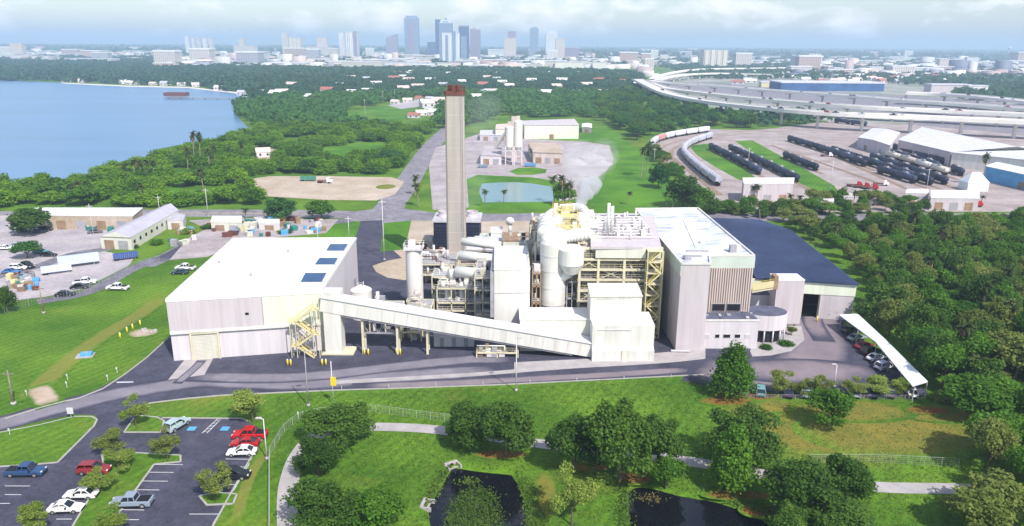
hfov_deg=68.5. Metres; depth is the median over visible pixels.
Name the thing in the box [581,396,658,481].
shade tree
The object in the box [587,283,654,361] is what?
white block
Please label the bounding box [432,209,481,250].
cooling tower
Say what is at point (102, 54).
city building
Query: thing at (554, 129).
long warehouse
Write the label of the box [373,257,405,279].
gravel court
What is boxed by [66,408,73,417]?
entrance sign
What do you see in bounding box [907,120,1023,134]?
highway approach
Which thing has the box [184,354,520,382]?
worn lane
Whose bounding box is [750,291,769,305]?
link building
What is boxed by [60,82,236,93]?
beach
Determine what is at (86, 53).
city building
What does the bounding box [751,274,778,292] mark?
access bridge
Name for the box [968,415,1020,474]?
woodland tree
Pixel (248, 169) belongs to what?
mangrove tree
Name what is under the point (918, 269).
woodland tree
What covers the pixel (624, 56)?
city building
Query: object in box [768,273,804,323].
stair block
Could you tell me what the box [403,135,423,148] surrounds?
mangrove tree
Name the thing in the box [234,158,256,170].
mangrove tree
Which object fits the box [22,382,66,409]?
sand patch
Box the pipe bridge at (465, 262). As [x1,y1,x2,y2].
[460,251,528,279]
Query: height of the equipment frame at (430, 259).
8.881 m
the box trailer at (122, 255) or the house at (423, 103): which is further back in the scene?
the house at (423, 103)
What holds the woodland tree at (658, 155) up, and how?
on the ground at (34, 341)
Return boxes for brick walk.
[750,326,804,356]
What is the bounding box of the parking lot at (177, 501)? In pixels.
[0,411,259,525]
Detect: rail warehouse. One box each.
[857,128,899,154]
[897,127,1023,165]
[950,146,1023,170]
[985,162,1023,189]
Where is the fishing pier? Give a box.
[163,92,229,98]
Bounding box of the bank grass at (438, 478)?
[413,463,457,501]
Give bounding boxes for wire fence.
[3,256,159,312]
[268,405,451,525]
[740,394,918,398]
[810,454,959,466]
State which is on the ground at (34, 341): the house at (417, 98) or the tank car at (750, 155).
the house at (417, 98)
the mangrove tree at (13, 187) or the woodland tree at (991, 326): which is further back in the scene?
the mangrove tree at (13, 187)
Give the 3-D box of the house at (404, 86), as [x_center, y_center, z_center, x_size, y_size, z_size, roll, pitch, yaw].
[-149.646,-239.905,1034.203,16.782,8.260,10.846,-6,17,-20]
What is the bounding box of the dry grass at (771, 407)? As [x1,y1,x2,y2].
[713,399,798,416]
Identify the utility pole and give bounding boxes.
[2,370,16,405]
[35,285,45,313]
[382,208,385,259]
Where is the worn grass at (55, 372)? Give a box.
[9,294,169,401]
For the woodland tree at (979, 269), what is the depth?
199.20 m
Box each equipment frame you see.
[369,291,404,331]
[400,327,422,341]
[422,245,458,282]
[476,343,518,357]
[519,233,536,251]
[565,275,577,306]
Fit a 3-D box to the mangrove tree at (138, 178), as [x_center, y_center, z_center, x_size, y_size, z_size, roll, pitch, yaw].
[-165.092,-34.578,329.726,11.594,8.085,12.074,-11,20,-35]
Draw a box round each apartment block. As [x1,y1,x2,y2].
[9,43,26,55]
[233,45,257,52]
[306,38,330,53]
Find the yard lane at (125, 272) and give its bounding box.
[37,258,162,303]
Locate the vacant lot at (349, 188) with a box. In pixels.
[235,176,403,199]
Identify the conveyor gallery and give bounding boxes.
[319,294,591,356]
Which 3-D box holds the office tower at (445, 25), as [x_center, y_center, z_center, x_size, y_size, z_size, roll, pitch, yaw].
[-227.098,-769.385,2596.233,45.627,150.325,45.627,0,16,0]
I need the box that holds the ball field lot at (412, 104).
[389,100,418,108]
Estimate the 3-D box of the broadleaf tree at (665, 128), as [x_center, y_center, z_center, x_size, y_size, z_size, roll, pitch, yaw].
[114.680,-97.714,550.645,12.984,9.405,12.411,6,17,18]
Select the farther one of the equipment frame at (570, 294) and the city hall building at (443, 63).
the city hall building at (443, 63)
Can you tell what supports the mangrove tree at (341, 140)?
on the ground at (34, 341)
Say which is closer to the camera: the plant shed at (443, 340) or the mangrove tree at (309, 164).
the plant shed at (443, 340)
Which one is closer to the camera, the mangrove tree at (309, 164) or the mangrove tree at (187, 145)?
the mangrove tree at (309, 164)
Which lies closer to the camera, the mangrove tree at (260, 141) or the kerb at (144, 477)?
the kerb at (144, 477)
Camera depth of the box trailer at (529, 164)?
407.60 m
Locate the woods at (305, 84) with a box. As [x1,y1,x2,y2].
[231,72,642,104]
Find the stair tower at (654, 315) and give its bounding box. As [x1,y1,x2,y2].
[642,249,663,338]
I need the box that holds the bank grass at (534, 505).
[516,475,549,525]
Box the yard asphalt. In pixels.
[29,227,927,423]
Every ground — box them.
[0,41,1023,525]
[648,73,1023,124]
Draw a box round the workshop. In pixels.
[37,207,142,229]
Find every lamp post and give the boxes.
[255,417,268,459]
[304,350,314,406]
[515,337,521,391]
[831,363,836,387]
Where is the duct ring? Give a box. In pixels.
[532,202,601,306]
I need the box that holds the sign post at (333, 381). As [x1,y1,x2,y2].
[330,361,335,402]
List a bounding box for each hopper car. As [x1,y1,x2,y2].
[651,135,658,142]
[657,133,665,141]
[665,131,674,138]
[674,129,685,136]
[682,148,689,159]
[685,128,697,134]
[685,139,692,147]
[685,152,693,163]
[689,156,698,167]
[691,136,698,144]
[694,161,704,173]
[697,126,709,133]
[698,134,705,142]
[701,166,711,178]
[705,132,713,139]
[708,171,721,185]
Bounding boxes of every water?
[0,80,247,183]
[56,43,135,43]
[429,468,526,525]
[628,488,767,525]
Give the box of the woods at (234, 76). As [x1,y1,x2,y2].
[0,59,646,89]
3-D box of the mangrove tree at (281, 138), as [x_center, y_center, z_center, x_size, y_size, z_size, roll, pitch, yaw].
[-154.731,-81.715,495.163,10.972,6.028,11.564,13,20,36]
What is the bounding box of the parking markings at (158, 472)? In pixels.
[0,418,249,522]
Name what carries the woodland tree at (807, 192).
on the ground at (34, 341)
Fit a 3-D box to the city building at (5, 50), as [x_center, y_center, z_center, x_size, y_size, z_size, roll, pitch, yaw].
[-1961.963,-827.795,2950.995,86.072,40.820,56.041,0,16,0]
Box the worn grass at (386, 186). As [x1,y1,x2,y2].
[376,184,394,188]
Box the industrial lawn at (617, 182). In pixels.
[567,125,682,211]
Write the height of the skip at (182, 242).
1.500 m
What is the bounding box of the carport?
[839,313,927,400]
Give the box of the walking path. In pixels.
[277,422,970,525]
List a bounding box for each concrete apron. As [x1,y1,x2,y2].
[168,358,212,379]
[336,358,704,383]
[514,348,704,369]
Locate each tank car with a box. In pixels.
[708,143,717,151]
[716,146,725,155]
[724,150,734,159]
[728,144,737,153]
[732,154,742,164]
[736,147,746,156]
[740,158,750,168]
[745,151,755,161]
[748,162,761,173]
[754,155,766,165]
[764,159,775,170]
[774,164,786,176]
[782,151,794,161]
[784,169,799,181]
[787,135,797,142]
[793,155,804,165]
[797,138,808,146]
[803,159,818,170]
[807,140,819,149]
[818,144,831,153]
[829,148,842,157]
[833,118,850,123]
[840,152,854,161]
[842,149,854,154]
[850,119,866,125]
[852,155,867,166]
[854,153,868,158]
[867,157,882,165]
[869,152,884,160]
[876,165,897,177]
[881,161,898,168]
[883,157,898,165]
[884,150,900,159]
[891,149,906,154]
[895,170,917,183]
[896,166,914,173]
[897,161,913,169]
[898,154,916,164]
[900,148,912,152]
[906,153,922,158]
[912,166,930,174]
[913,151,927,157]
[913,172,933,184]
[914,159,931,169]
[921,157,939,163]
[928,153,944,163]
[928,171,948,184]
[929,163,948,174]
[950,164,964,175]
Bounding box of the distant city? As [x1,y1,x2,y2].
[26,46,1023,77]
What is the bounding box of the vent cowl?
[505,217,513,231]
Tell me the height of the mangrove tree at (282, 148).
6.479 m
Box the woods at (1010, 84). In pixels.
[0,51,1023,124]
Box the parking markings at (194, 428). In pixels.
[186,427,229,430]
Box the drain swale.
[226,448,272,525]
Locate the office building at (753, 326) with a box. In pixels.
[704,305,787,347]
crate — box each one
[22,273,32,276]
[24,280,33,285]
[170,239,178,245]
[244,230,252,236]
[250,221,257,226]
[280,229,287,234]
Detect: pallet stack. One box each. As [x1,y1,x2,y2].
[5,273,13,280]
[32,277,39,282]
[107,226,113,231]
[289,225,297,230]
[294,217,300,223]
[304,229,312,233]
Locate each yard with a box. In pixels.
[0,214,144,299]
[429,134,613,209]
[646,121,1023,211]
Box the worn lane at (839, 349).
[682,318,853,392]
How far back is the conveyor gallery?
158.70 m
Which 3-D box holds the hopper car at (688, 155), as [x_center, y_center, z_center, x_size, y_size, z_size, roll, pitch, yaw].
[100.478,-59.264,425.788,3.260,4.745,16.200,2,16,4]
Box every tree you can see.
[0,173,9,180]
[0,178,23,185]
[0,180,14,190]
[0,188,18,206]
[0,285,18,313]
[1,183,23,191]
[5,207,51,234]
[8,240,42,257]
[9,189,38,202]
[11,177,39,188]
[16,500,49,525]
[23,181,57,193]
[24,172,51,182]
[34,190,64,202]
[42,177,70,185]
[49,180,80,192]
[60,184,100,204]
[65,177,82,183]
[67,172,87,179]
[70,178,91,184]
[70,179,94,191]
[73,179,81,186]
[77,465,118,491]
[78,173,110,181]
[79,188,108,202]
[81,180,90,186]
[87,165,119,174]
[88,179,112,184]
[89,427,127,449]
[91,181,123,197]
[91,501,128,525]
[100,447,135,470]
[101,160,122,169]
[105,170,133,183]
[109,190,134,204]
[110,165,133,175]
[110,192,146,205]
[116,393,150,426]
[118,162,129,172]
[119,167,131,173]
[121,175,145,189]
[121,179,142,194]
[126,156,146,161]
[129,158,138,171]
[129,168,161,176]
[131,165,156,170]
[133,188,166,195]
[135,169,150,178]
[135,183,143,194]
[137,160,143,168]
[140,174,165,185]
[141,159,151,171]
[141,181,167,197]
[141,189,173,207]
[142,175,166,188]
[145,149,163,157]
[146,424,181,460]
[147,154,167,159]
[149,159,173,167]
[150,160,156,171]
[152,158,175,165]
[156,165,174,175]
[157,149,173,154]
[161,174,174,186]
[164,154,178,157]
[164,190,196,207]
[167,157,180,166]
[172,172,196,186]
[173,150,192,159]
[175,142,198,150]
[178,152,196,159]
[178,154,197,167]
[183,147,190,170]
[184,168,212,184]
[185,163,209,173]
[189,131,196,153]
[190,156,220,165]
[192,141,208,147]
[192,192,219,204]
[193,459,232,498]
[194,140,212,145]
[195,131,202,155]
[195,146,217,154]
[196,137,216,141]
[196,166,204,192]
[202,169,226,185]
[203,147,211,163]
[203,149,223,155]
[204,160,225,171]
[205,159,219,167]
[209,144,217,158]
[210,154,225,161]
[211,151,226,156]
[211,163,234,169]
[211,183,240,203]
[216,135,228,142]
[220,152,243,161]
[221,140,239,145]
[223,145,234,152]
[223,157,238,165]
[224,130,244,136]
[226,135,243,142]
[227,167,247,179]
[229,147,247,153]
[229,388,265,422]
[230,145,249,155]
[234,150,250,158]
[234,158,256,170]
[234,175,257,188]
[235,184,253,191]
[237,140,245,148]
[238,136,258,142]
[238,163,256,175]
[238,188,263,203]
[243,130,258,135]
[243,142,257,147]
[244,185,267,200]
[245,145,255,155]
[252,121,268,127]
[252,139,266,146]
[254,132,266,138]
[254,157,275,168]
[255,160,278,174]
[256,129,270,135]
[262,138,280,144]
[263,197,297,218]
[266,130,281,137]
[268,157,282,163]
[269,134,284,140]
[269,148,286,159]
[271,140,286,148]
[276,142,288,150]
[276,161,294,171]
[277,129,291,135]
[278,121,291,126]
[278,144,290,154]
[279,476,362,525]
[281,162,299,172]
[282,156,297,161]
[285,144,304,152]
[287,127,302,136]
[287,149,308,157]
[287,435,342,475]
[291,156,310,161]
[296,158,320,172]
[297,135,319,142]
[299,400,378,451]
[300,126,311,134]
[303,199,336,216]
[305,120,315,124]
[305,145,322,155]
[308,124,321,132]
[308,137,323,146]
[309,150,324,161]
[311,155,324,160]
[311,162,337,174]
[313,125,329,133]
[316,130,333,136]
[318,158,329,163]
[319,138,332,145]
[322,134,338,143]
[322,151,332,159]
[327,122,346,125]
[328,131,339,137]
[328,154,341,160]
[329,158,340,162]
[331,125,351,130]
[332,135,347,145]
[333,159,349,171]
[341,131,355,140]
[341,154,362,164]
[344,133,357,142]
[345,148,363,156]
[347,160,364,172]
[348,124,360,130]
[349,484,408,525]
[356,130,370,140]
[360,148,381,157]
[361,154,375,164]
[361,163,386,173]
[362,128,379,138]
[363,158,390,167]
[364,132,378,141]
[367,119,378,124]
[370,158,390,167]
[373,128,385,139]
[375,147,387,151]
[375,149,400,158]
[377,130,393,140]
[378,120,390,125]
[381,142,398,149]
[386,132,403,142]
[387,126,400,131]
[387,155,405,167]
[388,119,402,125]
[392,145,406,151]
[397,150,408,159]
[401,127,414,131]
[402,145,413,152]
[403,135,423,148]
[403,141,415,149]
[404,132,419,139]
[410,125,427,132]
[411,182,421,206]
[412,174,419,195]
[417,133,426,141]
[420,120,437,127]
[421,128,432,134]
[442,484,509,525]
[444,399,489,448]
[474,399,538,455]
[481,189,488,206]
[544,412,605,468]
[546,175,557,202]
[548,460,599,525]
[551,182,577,203]
[557,174,566,203]
[565,179,575,202]
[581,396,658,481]
[596,106,610,120]
[609,103,623,111]
[610,111,619,125]
[612,115,625,124]
[614,111,633,126]
[617,116,634,129]
[620,97,630,101]
[625,119,641,130]
[628,123,646,139]
[629,120,648,136]
[639,146,647,177]
[640,412,691,459]
[642,112,658,120]
[644,103,659,111]
[645,144,653,176]
[646,121,659,134]
[647,165,669,187]
[648,454,690,488]
[651,117,668,131]
[651,152,661,158]
[652,147,663,152]
[654,158,664,162]
[657,107,668,115]
[658,100,670,105]
[660,103,670,109]
[660,123,676,132]
[661,114,671,122]
[662,154,672,160]
[664,109,679,119]
[665,175,703,206]
[666,163,678,170]
[667,99,678,104]
[668,170,682,178]
[673,116,692,128]
[675,104,690,115]
[677,166,684,173]
[677,194,690,206]
[679,114,692,121]
[683,107,691,113]
[685,199,695,206]
[687,107,704,121]
[688,186,716,204]
[692,113,706,126]
[694,199,706,211]
[696,106,708,114]
[698,401,787,466]
[702,198,723,213]
[702,340,760,399]
[703,418,762,494]
[706,112,723,122]
[711,107,724,114]
[711,112,728,122]
[723,199,739,213]
[724,107,735,115]
[725,207,745,213]
[726,110,743,123]
[728,115,746,127]
[738,195,748,208]
[740,195,758,207]
[741,205,755,212]
[743,113,759,127]
[754,184,761,197]
[754,208,770,217]
[755,201,763,218]
[757,199,773,205]
[758,200,768,215]
[758,455,845,507]
[768,200,782,215]
[769,369,794,394]
[769,498,809,525]
[775,207,793,221]
[776,198,793,210]
[786,324,797,334]
[788,217,797,228]
[789,198,802,205]
[789,380,808,395]
[790,204,810,214]
[795,207,818,230]
[801,197,821,208]
[801,489,876,525]
[803,386,857,427]
[804,188,818,196]
[804,374,837,389]
[806,224,822,240]
[808,191,820,198]
[808,200,823,214]
[819,190,832,198]
[820,200,831,213]
[820,203,841,214]
[820,214,843,224]
[820,223,833,235]
[823,231,843,248]
[824,451,878,500]
[828,190,835,197]
[830,222,843,247]
[832,222,844,236]
[834,186,849,197]
[834,192,843,201]
[834,199,847,206]
[834,238,849,257]
[839,212,859,223]
[839,375,870,392]
[840,199,854,213]
[841,227,869,242]
[843,224,859,230]
[843,241,857,260]
[844,223,862,229]
[850,282,911,327]
[851,189,859,202]
[851,252,876,272]
[852,202,870,212]
[853,222,867,231]
[855,243,874,254]
[857,194,870,206]
[862,261,874,279]
[863,252,880,264]
[864,210,873,228]
[864,212,890,227]
[865,190,886,205]
[865,222,881,239]
[865,277,887,296]
[865,374,899,395]
[868,273,884,281]
[869,236,894,249]
[871,255,911,281]
[872,296,906,335]
[874,240,891,262]
[878,195,894,207]
[878,234,903,245]
[879,249,905,261]
[880,210,904,236]
[881,192,897,198]
[885,219,900,232]
[885,268,916,282]
[886,220,915,238]
[887,228,906,237]
[887,274,917,289]
[890,202,909,211]
[890,282,924,307]
[892,197,908,205]
[892,377,913,397]
[893,237,912,250]
[894,298,938,348]
[896,245,907,252]
[900,194,919,201]
[902,207,908,216]
[902,326,945,366]
[903,239,937,261]
[904,249,921,272]
[905,200,924,211]
[905,235,943,248]
[905,252,923,264]
[906,214,925,238]
[908,210,921,224]
[910,223,932,238]
[911,262,937,282]
[912,330,960,379]
[913,268,934,304]
[915,200,923,212]
[917,210,934,223]
[918,282,948,304]
[919,343,971,389]
[922,198,931,210]
[922,247,947,261]
[922,251,944,285]
[922,255,940,268]
[926,208,945,224]
[926,224,939,236]
[928,292,959,326]
[931,311,952,331]
[934,267,960,290]
[935,223,950,240]
[936,483,1016,525]
[938,245,973,267]
[939,372,1023,415]
[940,216,962,225]
[941,225,966,244]
[942,239,955,249]
[942,254,958,275]
[942,328,969,353]
[943,289,959,301]
[944,211,953,217]
[945,215,965,220]
[947,220,966,226]
[948,275,969,298]
[949,219,960,227]
[950,235,971,251]
[950,330,998,357]
[951,224,981,246]
[951,299,982,313]
[952,467,1023,525]
[953,315,979,340]
[954,308,1003,325]
[955,261,989,276]
[956,272,989,302]
[957,260,974,279]
[958,356,1009,381]
[960,212,975,226]
[960,352,988,369]
[962,408,1023,460]
[965,212,993,220]
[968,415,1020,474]
[969,224,992,232]
[969,246,984,254]
[969,319,1004,359]
[971,366,1012,378]
[972,253,981,262]
[973,229,994,246]
[974,219,992,229]
[974,253,992,262]
[976,277,995,301]
[976,291,1013,310]
[978,219,1009,234]
[978,239,1011,256]
[980,260,991,266]
[981,270,1013,294]
[982,152,991,176]
[982,296,1022,332]
[983,329,1023,371]
[985,246,1018,270]
[985,266,1003,274]
[985,375,1023,408]
[989,211,1008,226]
[993,278,1023,305]
[993,333,1023,385]
[994,230,1023,243]
[1000,264,1017,277]
[1000,278,1023,304]
[1000,284,1023,323]
[1001,241,1023,259]
[1001,297,1022,326]
[1002,443,1023,480]
[1005,216,1023,230]
[1008,207,1023,218]
[1010,274,1023,281]
[1010,341,1023,379]
[1013,255,1023,274]
[1013,267,1022,277]
[1013,309,1023,334]
[1013,442,1023,475]
[1014,386,1023,412]
[1015,227,1023,235]
[1016,236,1023,245]
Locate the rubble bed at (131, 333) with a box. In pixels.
[126,328,159,337]
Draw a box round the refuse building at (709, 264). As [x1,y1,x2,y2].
[634,207,754,351]
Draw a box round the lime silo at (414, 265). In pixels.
[403,239,423,304]
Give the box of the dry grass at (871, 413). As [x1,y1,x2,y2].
[787,399,918,423]
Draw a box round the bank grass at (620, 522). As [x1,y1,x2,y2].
[607,474,636,525]
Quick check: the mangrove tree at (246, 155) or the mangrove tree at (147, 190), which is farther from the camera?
the mangrove tree at (246, 155)
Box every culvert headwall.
[419,497,434,511]
[444,459,461,470]
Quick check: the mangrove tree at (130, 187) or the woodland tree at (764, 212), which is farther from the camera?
the mangrove tree at (130, 187)
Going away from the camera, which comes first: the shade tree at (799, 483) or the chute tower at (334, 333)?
the shade tree at (799, 483)
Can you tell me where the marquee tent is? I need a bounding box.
[958,172,989,190]
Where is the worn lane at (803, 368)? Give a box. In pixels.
[747,358,885,384]
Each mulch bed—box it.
[471,449,531,458]
[567,462,613,471]
[613,470,653,484]
[695,396,758,405]
[700,489,776,500]
[704,391,783,400]
[738,503,775,518]
[901,405,955,414]
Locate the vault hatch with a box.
[74,351,95,358]
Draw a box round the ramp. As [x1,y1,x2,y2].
[173,360,206,383]
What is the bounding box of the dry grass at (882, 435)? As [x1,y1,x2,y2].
[792,417,990,459]
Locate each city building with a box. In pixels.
[0,46,26,53]
[0,54,22,56]
[32,56,58,58]
[61,49,83,54]
[64,58,119,60]
[80,50,107,56]
[91,52,111,57]
[152,50,181,62]
[153,63,172,65]
[188,48,215,59]
[235,51,263,62]
[263,62,309,64]
[264,51,269,58]
[265,62,294,64]
[284,48,307,55]
[306,48,320,57]
[322,63,341,66]
[329,48,345,55]
[341,61,384,66]
[362,59,391,60]
[365,48,374,54]
[389,58,412,60]
[411,59,430,60]
[412,55,433,56]
[412,64,435,66]
[415,57,433,58]
[454,60,478,62]
[484,59,506,61]
[488,49,503,54]
[540,60,566,65]
[547,50,557,59]
[617,52,638,60]
[641,53,651,60]
[644,58,654,66]
[650,50,658,58]
[660,55,668,58]
[678,51,691,57]
[732,52,752,64]
[757,56,780,57]
[759,81,769,86]
[769,80,884,91]
[787,66,812,69]
[790,55,823,65]
[795,55,821,68]
[824,69,856,71]
[859,60,882,61]
[865,66,883,69]
[883,58,909,59]
[884,56,904,57]
[886,65,915,72]
[902,51,912,56]
[915,67,937,70]
[924,83,971,92]
[925,66,953,69]
[935,59,963,65]
[963,85,988,89]
[965,57,978,61]
[998,60,1023,62]
[1008,52,1023,59]
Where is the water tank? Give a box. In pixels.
[350,281,371,320]
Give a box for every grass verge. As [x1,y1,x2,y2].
[324,221,360,236]
[380,221,410,251]
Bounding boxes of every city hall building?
[384,62,426,65]
[438,62,449,66]
[525,64,541,67]
[554,61,583,68]
[592,62,606,68]
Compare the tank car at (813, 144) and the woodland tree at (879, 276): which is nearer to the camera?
the woodland tree at (879, 276)
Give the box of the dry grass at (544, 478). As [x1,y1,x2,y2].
[532,469,558,523]
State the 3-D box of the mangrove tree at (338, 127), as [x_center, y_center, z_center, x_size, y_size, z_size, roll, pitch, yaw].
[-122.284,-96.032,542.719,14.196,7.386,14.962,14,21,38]
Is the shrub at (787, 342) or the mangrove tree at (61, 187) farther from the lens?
the mangrove tree at (61, 187)
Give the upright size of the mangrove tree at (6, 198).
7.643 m
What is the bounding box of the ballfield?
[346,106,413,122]
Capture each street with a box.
[0,210,1009,220]
[373,126,444,208]
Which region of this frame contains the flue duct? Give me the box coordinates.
[447,237,501,314]
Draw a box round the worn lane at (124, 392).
[0,364,503,430]
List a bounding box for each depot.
[905,189,928,201]
[929,190,979,210]
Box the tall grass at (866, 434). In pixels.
[769,399,978,463]
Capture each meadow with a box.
[167,164,206,205]
[323,143,383,157]
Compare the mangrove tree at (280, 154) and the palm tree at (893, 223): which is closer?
the palm tree at (893, 223)
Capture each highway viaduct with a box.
[632,78,1023,138]
[647,79,1023,118]
[649,67,786,79]
[649,82,1023,126]
[654,73,771,81]
[903,91,1023,110]
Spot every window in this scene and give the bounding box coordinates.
[711,303,724,310]
[723,334,730,337]
[726,303,740,310]
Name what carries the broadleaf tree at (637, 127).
on the ground at (34, 341)
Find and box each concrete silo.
[505,121,513,164]
[514,116,522,164]
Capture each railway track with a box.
[657,123,960,194]
[659,123,963,194]
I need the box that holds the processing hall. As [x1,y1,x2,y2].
[165,237,358,360]
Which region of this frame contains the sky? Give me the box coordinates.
[0,0,1023,47]
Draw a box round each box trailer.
[40,263,71,274]
[57,252,98,264]
[113,251,138,260]
[300,176,315,180]
[524,163,535,166]
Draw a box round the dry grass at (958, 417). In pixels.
[906,403,986,423]
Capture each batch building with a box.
[480,130,500,140]
[480,146,501,164]
[495,124,507,140]
[528,142,562,163]
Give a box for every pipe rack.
[431,261,452,307]
[436,276,489,315]
[474,258,491,318]
[529,213,537,270]
[530,242,540,306]
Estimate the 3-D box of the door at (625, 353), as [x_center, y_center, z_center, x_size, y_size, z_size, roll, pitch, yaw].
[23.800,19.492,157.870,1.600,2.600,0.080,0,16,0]
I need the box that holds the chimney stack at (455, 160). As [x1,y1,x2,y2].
[444,85,466,266]
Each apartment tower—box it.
[184,36,190,52]
[191,37,196,47]
[196,37,201,47]
[202,38,207,47]
[209,38,213,47]
[239,38,245,44]
[281,33,288,53]
[288,38,302,47]
[338,32,344,55]
[345,31,359,56]
[504,30,515,56]
[555,38,564,57]
[700,48,728,65]
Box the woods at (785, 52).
[0,43,1023,58]
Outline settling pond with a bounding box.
[479,182,553,201]
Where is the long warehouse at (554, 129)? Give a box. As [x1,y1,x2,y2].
[523,119,578,138]
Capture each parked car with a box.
[0,244,10,249]
[1,268,20,273]
[8,263,26,269]
[18,228,32,232]
[20,260,34,268]
[32,228,46,232]
[32,248,49,253]
[37,225,52,230]
[39,251,57,256]
[45,499,85,514]
[54,290,75,296]
[62,486,99,499]
[69,282,90,289]
[75,460,112,475]
[87,228,102,233]
[162,416,190,432]
[171,268,188,274]
[220,465,251,480]
[225,444,257,457]
[229,435,260,447]
[754,383,766,396]
[783,386,793,398]
[799,386,810,397]
[841,325,858,333]
[847,333,866,341]
[848,387,860,398]
[854,340,874,348]
[860,345,881,354]
[865,352,886,361]
[865,387,877,398]
[873,359,894,370]
[883,385,896,398]
[905,387,918,398]
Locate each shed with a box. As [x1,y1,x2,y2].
[100,203,178,249]
[167,213,185,228]
[211,216,242,230]
[258,219,279,229]
[406,290,434,309]
[433,332,474,346]
[466,237,501,266]
[475,233,490,236]
[476,308,493,319]
[491,226,502,236]
[502,231,528,245]
[582,123,591,132]
[741,177,793,200]
[802,197,833,209]
[843,193,872,205]
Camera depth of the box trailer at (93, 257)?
221.59 m
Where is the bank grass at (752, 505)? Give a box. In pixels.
[721,490,778,522]
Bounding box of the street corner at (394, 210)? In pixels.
[342,199,434,224]
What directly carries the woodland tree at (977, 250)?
on the ground at (34, 341)
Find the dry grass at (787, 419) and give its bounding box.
[751,411,860,455]
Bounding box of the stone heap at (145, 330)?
[135,327,157,334]
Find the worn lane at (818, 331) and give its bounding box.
[801,300,835,341]
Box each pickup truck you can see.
[3,461,47,477]
[72,276,96,284]
[105,282,129,290]
[109,491,154,508]
[174,263,195,270]
[231,425,268,438]
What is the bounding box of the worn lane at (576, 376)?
[351,366,689,389]
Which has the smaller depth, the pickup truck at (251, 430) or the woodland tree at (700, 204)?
the pickup truck at (251, 430)
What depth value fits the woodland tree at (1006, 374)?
143.64 m
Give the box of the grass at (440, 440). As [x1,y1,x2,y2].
[273,378,1001,525]
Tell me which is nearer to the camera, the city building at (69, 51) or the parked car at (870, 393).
the parked car at (870, 393)
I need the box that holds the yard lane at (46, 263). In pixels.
[0,233,161,277]
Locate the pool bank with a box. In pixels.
[467,175,558,208]
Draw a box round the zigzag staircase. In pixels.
[289,301,321,357]
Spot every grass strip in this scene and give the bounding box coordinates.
[690,144,754,179]
[736,140,836,192]
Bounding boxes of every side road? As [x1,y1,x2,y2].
[147,219,351,266]
[157,245,181,257]
[356,220,383,293]
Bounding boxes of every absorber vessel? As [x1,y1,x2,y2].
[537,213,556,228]
[537,226,559,306]
[539,237,583,306]
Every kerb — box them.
[0,416,97,466]
[5,336,703,525]
[72,452,181,525]
[123,415,164,432]
[198,492,237,505]
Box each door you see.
[56,221,65,228]
[76,221,86,229]
[96,221,106,229]
[104,240,114,248]
[116,221,125,226]
[118,241,128,249]
[171,223,179,228]
[189,331,221,359]
[215,225,224,230]
[229,225,237,229]
[265,225,273,229]
[440,338,443,345]
[452,338,455,345]
[464,338,467,345]
[483,159,488,164]
[493,159,498,164]
[536,157,540,162]
[545,158,550,163]
[554,158,559,163]
[621,350,629,361]
[763,195,770,200]
[918,196,925,201]
[934,202,942,209]
[949,203,957,209]
[964,203,972,210]
[1017,182,1023,188]
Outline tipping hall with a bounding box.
[712,218,858,319]
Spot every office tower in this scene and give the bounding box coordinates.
[385,34,398,53]
[404,16,419,54]
[427,42,435,54]
[435,19,440,53]
[439,17,452,59]
[442,31,459,61]
[459,25,468,58]
[470,28,480,58]
[530,27,538,55]
[545,31,557,53]
[565,47,578,57]
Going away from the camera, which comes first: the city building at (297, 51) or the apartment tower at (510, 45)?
the city building at (297, 51)
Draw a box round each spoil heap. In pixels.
[558,158,588,165]
[572,151,604,159]
[587,146,610,151]
[591,159,612,165]
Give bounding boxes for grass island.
[0,417,95,465]
[74,453,179,525]
[126,416,162,430]
[201,493,235,503]
[482,177,532,182]
[510,167,546,174]
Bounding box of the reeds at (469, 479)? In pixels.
[453,474,486,488]
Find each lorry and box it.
[317,177,332,182]
[846,181,862,186]
[854,182,869,188]
[862,184,878,189]
[873,180,888,185]
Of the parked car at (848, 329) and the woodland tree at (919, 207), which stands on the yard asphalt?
the parked car at (848, 329)
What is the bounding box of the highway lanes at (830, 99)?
[662,82,1023,118]
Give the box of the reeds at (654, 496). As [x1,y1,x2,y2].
[635,492,666,503]
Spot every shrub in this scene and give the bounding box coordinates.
[148,238,163,245]
[180,226,196,233]
[200,223,210,228]
[276,228,293,233]
[760,343,772,349]
[778,339,794,346]
[929,389,952,403]
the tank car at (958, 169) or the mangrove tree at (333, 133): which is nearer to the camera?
the tank car at (958, 169)
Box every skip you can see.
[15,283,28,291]
[178,239,189,244]
[222,232,232,236]
[228,230,238,235]
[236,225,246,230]
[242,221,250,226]
[286,216,295,220]
[310,227,320,232]
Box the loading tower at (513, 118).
[494,116,516,160]
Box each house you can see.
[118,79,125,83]
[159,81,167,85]
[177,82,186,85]
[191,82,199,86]
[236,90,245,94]
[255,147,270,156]
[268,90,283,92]
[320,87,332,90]
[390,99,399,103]
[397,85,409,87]
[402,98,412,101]
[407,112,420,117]
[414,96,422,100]
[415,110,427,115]
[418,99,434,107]
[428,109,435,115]
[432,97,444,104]
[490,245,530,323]
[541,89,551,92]
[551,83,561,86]
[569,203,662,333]
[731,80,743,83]
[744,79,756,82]
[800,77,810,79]
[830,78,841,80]
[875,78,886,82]
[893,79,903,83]
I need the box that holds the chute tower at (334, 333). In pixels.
[321,287,356,354]
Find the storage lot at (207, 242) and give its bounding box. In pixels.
[170,218,337,259]
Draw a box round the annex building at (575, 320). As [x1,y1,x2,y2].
[519,307,589,350]
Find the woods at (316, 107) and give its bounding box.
[233,86,619,125]

